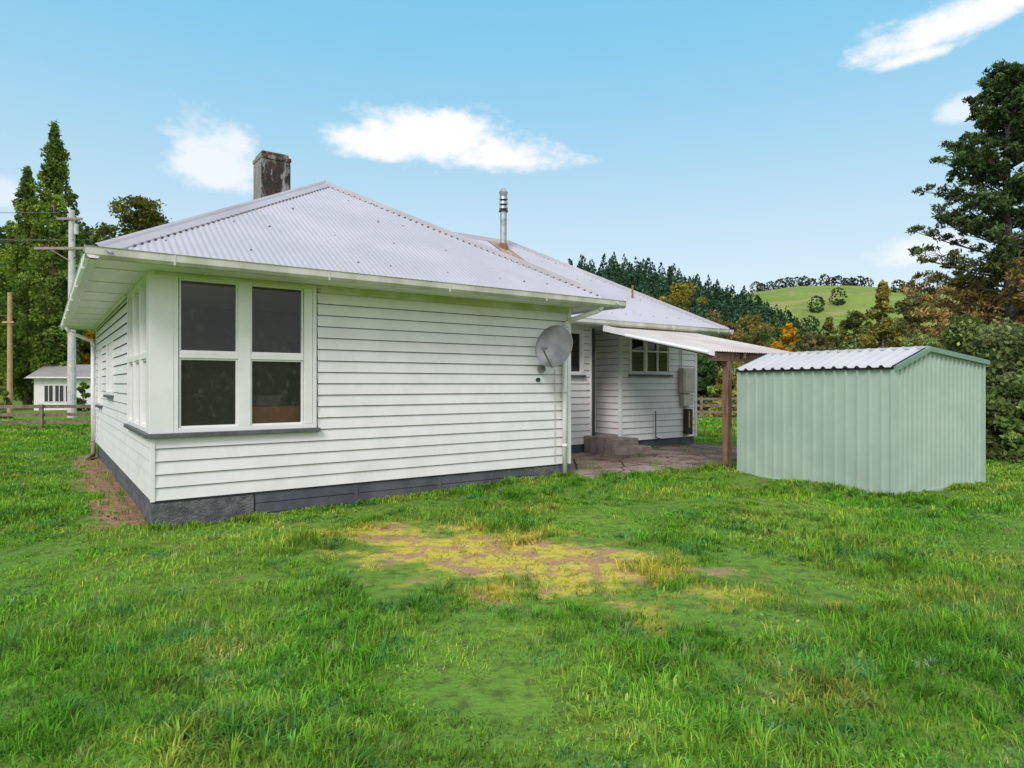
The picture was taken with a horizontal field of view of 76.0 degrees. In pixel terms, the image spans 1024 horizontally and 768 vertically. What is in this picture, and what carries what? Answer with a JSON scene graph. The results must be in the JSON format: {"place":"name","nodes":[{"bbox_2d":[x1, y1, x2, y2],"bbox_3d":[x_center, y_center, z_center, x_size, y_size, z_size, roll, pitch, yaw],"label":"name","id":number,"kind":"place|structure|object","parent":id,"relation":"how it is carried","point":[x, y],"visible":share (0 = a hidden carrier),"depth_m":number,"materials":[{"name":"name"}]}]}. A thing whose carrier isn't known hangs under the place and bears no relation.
{"place":"outdoors","nodes":[
{"label":"outdoors","id":0,"kind":"place"},
{"bbox_2d":[0,272,1023,767],"bbox_3d":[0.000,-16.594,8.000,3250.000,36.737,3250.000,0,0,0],"label":"ground","id":1,"kind":"structure","parent":0,"point":[522,698],"depth_m":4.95,"materials":[{"name":"green plant"}]},
{"bbox_2d":[2,292,13,412],"bbox_3d":[-26.068,-1.499,33.990,0.600,6.498,0.280,0,0,0],"label":"telephone pole","id":2,"kind":"object","parent":1,"relation":"on","point":[9,321],"visible":0.75,"depth_m":33.91,"materials":[{"name":"brown wood"}]},
{"bbox_2d":[0,390,15,418],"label":"garden shrub","id":3,"kind":"object","parent":1,"relation":"on","point":[4,393],"visible":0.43,"depth_m":29.99,"materials":[{"name":"green plant"}]},
{"bbox_2d":[0,271,22,321],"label":"willow tree","id":4,"kind":"object","parent":1,"relation":"on","point":[5,288],"visible":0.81,"depth_m":41.59,"materials":[{"name":"green plant"}]},
{"bbox_2d":[0,248,31,382],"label":"willow tree","id":5,"kind":"object","parent":1,"relation":"on","point":[5,259],"visible":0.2,"depth_m":51.42,"materials":[{"name":"green plant"}]},
{"bbox_2d":[0,166,50,404],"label":"poplar tree","id":6,"kind":"object","parent":1,"relation":"on","point":[22,384],"visible":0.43,"depth_m":45.34,"materials":[{"name":"green plant"}]},
{"bbox_2d":[11,268,65,320],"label":"willow tree","id":7,"kind":"object","parent":1,"relation":"on","point":[18,275],"visible":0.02,"depth_m":56.64,"materials":[{"name":"green plant"}]},
{"bbox_2d":[0,404,95,429],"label":"rail fence","id":8,"kind":"object","parent":1,"relation":"on","point":[41,414],"visible":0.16,"depth_m":23.65,"materials":[{"name":"brown wood"}]},
{"bbox_2d":[16,119,92,393],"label":"poplar tree","id":9,"kind":"object","parent":1,"relation":"on","point":[49,346],"visible":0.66,"depth_m":43.35,"materials":[{"name":"green plant"}]},
{"bbox_2d":[25,364,95,409],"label":"neighbour cottage","id":10,"kind":"structure","parent":1,"relation":"on","point":[50,385],"depth_m":41.30,"materials":[{"name":"white paint"}]},
{"bbox_2d":[0,221,120,350],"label":"bush forest","id":11,"kind":"object","parent":1,"relation":"on","point":[86,237],"visible":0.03,"depth_m":102.46,"materials":[{"name":"green plant"}]},
{"bbox_2d":[34,210,92,417],"bbox_3d":[-21.753,-3.368,31.992,2.900,10.236,0.415,0,0,0],"label":"power pole","id":12,"kind":"object","parent":1,"relation":"on","point":[73,231],"visible":0.76,"depth_m":31.86,"materials":[{"name":"grey concrete"}]},
{"bbox_2d":[0,212,79,325],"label":"power lines","id":13,"kind":"object","parent":12,"relation":"attached to","point":[33,240],"visible":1,"depth_m":31.95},
{"bbox_2d":[60,330,95,364],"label":"autumn maple tree","id":14,"kind":"object","parent":1,"relation":"on","point":[87,356],"visible":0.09,"depth_m":47.11,"materials":[{"name":"orange plant"}]},
{"bbox_2d":[61,255,95,363],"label":"totara tree","id":15,"kind":"object","parent":1,"relation":"on","point":[84,347],"visible":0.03,"depth_m":48.82,"materials":[{"name":"green plant"}]},
{"bbox_2d":[76,381,90,411],"bbox_3d":[-26.139,0.896,39.926,1.171,2.150,1.274,0,0,-44],"label":"garden shrub","id":16,"kind":"object","parent":1,"relation":"on","point":[82,390],"visible":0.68,"depth_m":39.93,"materials":[{"name":"green plant"}]},
{"bbox_2d":[75,194,171,335],"bbox_3d":[-22.571,-4.867,39.962,5.570,13.393,5.789,0,0,32],"label":"totara tree","id":17,"kind":"object","parent":1,"relation":"on","point":[145,214],"visible":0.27,"depth_m":39.29,"materials":[{"name":"green plant"}]},
{"bbox_2d":[98,436,693,526],"bbox_3d":[-1.696,1.650,14.961,12.645,0.600,9.345,0,0,-36],"label":"foundation","id":18,"kind":"object","parent":1,"relation":"on","point":[213,509],"visible":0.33,"depth_m":8.73,"materials":[{"name":"paint"}]},
{"bbox_2d":[129,307,615,449],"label":"interior partitions","id":19,"kind":"object","parent":18,"relation":"on","point":[207,392],"visible":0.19,"depth_m":11.28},
{"bbox_2d":[96,285,694,501],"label":"weatherboards","id":20,"kind":"object","parent":18,"relation":"on","point":[410,389],"visible":0.84,"depth_m":9.62,"materials":[{"name":"white paint"}]},
{"bbox_2d":[65,306,603,474],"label":"downpipes","id":21,"kind":"object","parent":20,"relation":"attached to","point":[564,395],"visible":0.83,"depth_m":10.97,"materials":[{"name":"plastic"}]},
{"bbox_2d":[154,271,568,312],"bbox_3d":[-1.565,-1.247,9.277,6.200,0.094,0.055,0,0,-36],"label":"eave mould","id":22,"kind":"object","parent":20,"relation":"attached to","point":[397,295],"visible":1,"depth_m":9.33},
{"bbox_2d":[69,260,714,334],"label":"soffit","id":23,"kind":"structure","parent":20,"relation":"attached to","point":[110,286],"depth_m":9.37,"materials":[{"name":"white wood"}]},
{"bbox_2d":[60,245,733,335],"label":"gutters","id":24,"kind":"object","parent":23,"relation":"on","point":[91,257],"visible":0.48,"depth_m":8.35,"materials":[{"name":"paint"}]},
{"bbox_2d":[127,187,721,328],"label":"corrugated roof","id":25,"kind":"structure","parent":23,"relation":"on","point":[305,230],"depth_m":9.74,"materials":[{"name":"grey metal"}]},
{"bbox_2d":[253,150,290,199],"bbox_3d":[-5.317,-4.000,14.507,0.670,2.100,0.670,0,0,-36],"label":"chimney","id":26,"kind":"object","parent":25,"relation":"on","point":[271,173],"visible":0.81,"depth_m":14.24,"materials":[{"name":"grey concrete"}]},
{"bbox_2d":[60,180,729,331],"bbox_3d":[-1.690,-2.597,14.993,14.100,2.555,10.800,0,0,-36],"label":"ridge capping","id":27,"kind":"object","parent":25,"relation":"on","point":[138,237],"visible":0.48,"depth_m":10.97,"materials":[{"name":"grey metal"}]},
{"bbox_2d":[133,185,690,319],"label":"roof fixings","id":28,"kind":"object","parent":25,"relation":"on","point":[334,235],"visible":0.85,"depth_m":10.45,"materials":[{"name":"grey metal"}]},
{"bbox_2d":[488,240,526,261],"bbox_3d":[-0.050,-3.324,16.643,0.450,0.988,1.630,0,0,-36],"label":"flue flashing","id":29,"kind":"object","parent":25,"relation":"on","point":[509,251],"visible":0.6,"depth_m":16.75,"materials":[{"name":"beige metal"}]},
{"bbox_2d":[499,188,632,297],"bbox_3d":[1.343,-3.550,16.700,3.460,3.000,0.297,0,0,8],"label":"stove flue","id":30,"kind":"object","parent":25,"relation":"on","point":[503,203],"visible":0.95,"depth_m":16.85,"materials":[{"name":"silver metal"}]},
{"bbox_2d":[95,270,696,502],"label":"window joinery","id":31,"kind":"object","parent":20,"relation":"attached to","point":[163,355],"depth_m":8.07,"materials":[{"name":"white wood"}]},
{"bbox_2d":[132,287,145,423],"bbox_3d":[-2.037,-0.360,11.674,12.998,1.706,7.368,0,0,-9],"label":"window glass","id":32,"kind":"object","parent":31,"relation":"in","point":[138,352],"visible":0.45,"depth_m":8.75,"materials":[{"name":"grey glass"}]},
{"bbox_2d":[535,325,572,372],"bbox_3d":[0.577,-0.561,10.436,0.541,0.756,0.729,0,0,-22],"label":"satellite dish","id":33,"kind":"object","parent":20,"relation":"attached to","point":[554,345],"visible":1,"depth_m":10.40,"materials":[{"name":"grey metal"}]},
{"bbox_2d":[592,328,617,436],"bbox_3d":[1.916,0.075,15.393,0.933,2.750,0.994,0,0,-36],"label":"back door","id":34,"kind":"structure","parent":20,"relation":"attached to","point":[593,386],"depth_m":14.74,"materials":[{"name":"wood"}]},
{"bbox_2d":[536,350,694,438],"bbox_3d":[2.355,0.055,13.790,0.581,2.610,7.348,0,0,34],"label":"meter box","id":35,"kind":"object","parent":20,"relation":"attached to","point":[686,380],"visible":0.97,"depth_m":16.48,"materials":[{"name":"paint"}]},
{"bbox_2d":[584,435,650,454],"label":"porch steps","id":36,"kind":"structure","parent":1,"relation":"on","point":[610,445],"depth_m":14.39,"materials":[{"name":"concrete"}]},
{"bbox_2d":[659,282,707,311],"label":"birch tree","id":37,"kind":"object","parent":1,"relation":"on","point":[679,298],"visible":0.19,"depth_m":59.24,"materials":[{"name":"green plant"}]},
{"bbox_2d":[567,251,823,350],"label":"pine forest","id":38,"kind":"object","parent":1,"relation":"on","point":[718,299],"visible":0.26,"depth_m":112.03,"materials":[{"name":"green plant"}]},
{"bbox_2d":[603,325,788,467],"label":"leanto porch roof","id":39,"kind":"structure","parent":1,"relation":"on","point":[726,352],"depth_m":12.63,"materials":[{"name":"metal"}]},
{"bbox_2d":[697,354,719,414],"bbox_3d":[10.701,0.229,36.015,2.709,3.836,2.679,0,0,0],"label":"garden shrub","id":40,"kind":"object","parent":1,"relation":"on","point":[707,373],"visible":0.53,"depth_m":35.54,"materials":[{"name":"green plant"}]},
{"bbox_2d":[697,397,736,417],"bbox_3d":[17.472,1.232,31.018,21.155,1.272,0.130,0,0,5],"label":"rail fence","id":41,"kind":"object","parent":1,"relation":"on","point":[701,405],"visible":0.07,"depth_m":31.77,"materials":[{"name":"brown wood"}]},
{"bbox_2d":[697,310,743,370],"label":"birch tree","id":42,"kind":"object","parent":1,"relation":"on","point":[713,316],"visible":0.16,"depth_m":57.35,"materials":[{"name":"green plant"}]},
{"bbox_2d":[699,362,742,416],"bbox_3d":[11.512,0.488,34.007,3.477,3.435,3.301,0,0,0],"label":"garden shrub","id":43,"kind":"object","parent":1,"relation":"on","point":[716,389],"visible":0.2,"depth_m":33.67,"materials":[{"name":"green plant"}]},
{"bbox_2d":[717,314,775,366],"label":"kanuka tree","id":44,"kind":"object","parent":1,"relation":"on","point":[754,324],"visible":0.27,"depth_m":59.37,"materials":[{"name":"green plant"}]},
{"bbox_2d":[771,322,800,351],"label":"autumn maple tree","id":45,"kind":"object","parent":1,"relation":"on","point":[789,331],"visible":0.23,"depth_m":54.70,"materials":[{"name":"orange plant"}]},
{"bbox_2d":[788,332,832,351],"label":"kanuka tree","id":46,"kind":"object","parent":1,"relation":"on","point":[805,342],"visible":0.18,"depth_m":49.55,"materials":[{"name":"green plant"}]},
{"bbox_2d":[820,316,843,349],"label":"kanuka tree","id":47,"kind":"object","parent":1,"relation":"on","point":[828,325],"visible":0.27,"depth_m":51.75,"materials":[{"name":"green plant"}]},
{"bbox_2d":[749,273,949,348],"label":"hill trees","id":48,"kind":"object","parent":1,"relation":"on","point":[760,286],"visible":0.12,"depth_m":227.55,"materials":[{"name":"green plant"}]},
{"bbox_2d":[835,310,873,349],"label":"kanuka tree","id":49,"kind":"object","parent":1,"relation":"on","point":[858,318],"visible":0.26,"depth_m":55.48,"materials":[{"name":"green plant"}]},
{"bbox_2d":[734,345,989,497],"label":"garden shed","id":50,"kind":"structure","parent":1,"relation":"on","point":[878,419],"depth_m":10.36,"materials":[{"name":"metal"}]},
{"bbox_2d":[858,279,907,363],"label":"kowhai tree","id":51,"kind":"object","parent":1,"relation":"on","point":[879,336],"visible":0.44,"depth_m":45.73,"materials":[{"name":"green plant"}]},
{"bbox_2d":[886,293,943,346],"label":"kanuka tree","id":52,"kind":"object","parent":1,"relation":"on","point":[906,305],"visible":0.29,"depth_m":49.33,"materials":[{"name":"green plant"}]},
{"bbox_2d":[918,332,942,344],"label":"kanuka tree","id":53,"kind":"object","parent":1,"relation":"on","point":[928,337],"depth_m":43.95,"materials":[{"name":"green plant"}]},
{"bbox_2d":[898,58,1023,347],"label":"cypress tree","id":54,"kind":"object","parent":1,"relation":"on","point":[1003,126],"visible":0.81,"depth_m":21.95,"materials":[{"name":"green plant"}]},
{"bbox_2d":[921,313,1010,388],"bbox_3d":[13.060,0.024,18.959,3.117,4.198,3.192,0,0,-41],"label":"hedge shrub","id":55,"kind":"object","parent":1,"relation":"on","point":[960,333],"visible":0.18,"depth_m":18.75,"materials":[{"name":"green plant"}]},
{"bbox_2d":[968,317,1023,399],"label":"hedge shrub","id":56,"kind":"object","parent":1,"relation":"on","point":[1002,343],"visible":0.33,"depth_m":16.60,"materials":[{"name":"green plant"}]},
{"bbox_2d":[986,383,1023,463],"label":"hedge shrub","id":57,"kind":"object","parent":1,"relation":"on","point":[1004,422],"visible":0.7,"depth_m":14.21,"materials":[{"name":"green plant"}]},
{"bbox_2d":[990,201,1023,321],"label":"cypress tree","id":58,"kind":"object","parent":1,"relation":"on","point":[994,244],"visible":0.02,"depth_m":26.18,"materials":[{"name":"green plant"}]},
{"bbox_2d":[997,366,1023,388],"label":"hedge shrub","id":59,"kind":"object","parent":1,"relation":"on","point":[1019,378],"visible":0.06,"depth_m":15.90,"materials":[{"name":"green plant"}]},
{"bbox_2d":[0,0,1023,294],"label":"sky","id":60,"kind":"structure","parent":0,"point":[739,143],"materials":[{"name":"blue"}]},
{"bbox_2d":[567,443,736,478],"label":"concrete path","id":61,"kind":"structure","parent":0,"point":[626,463],"depth_m":13.21,"materials":[{"name":"grey concrete"}]}
]}

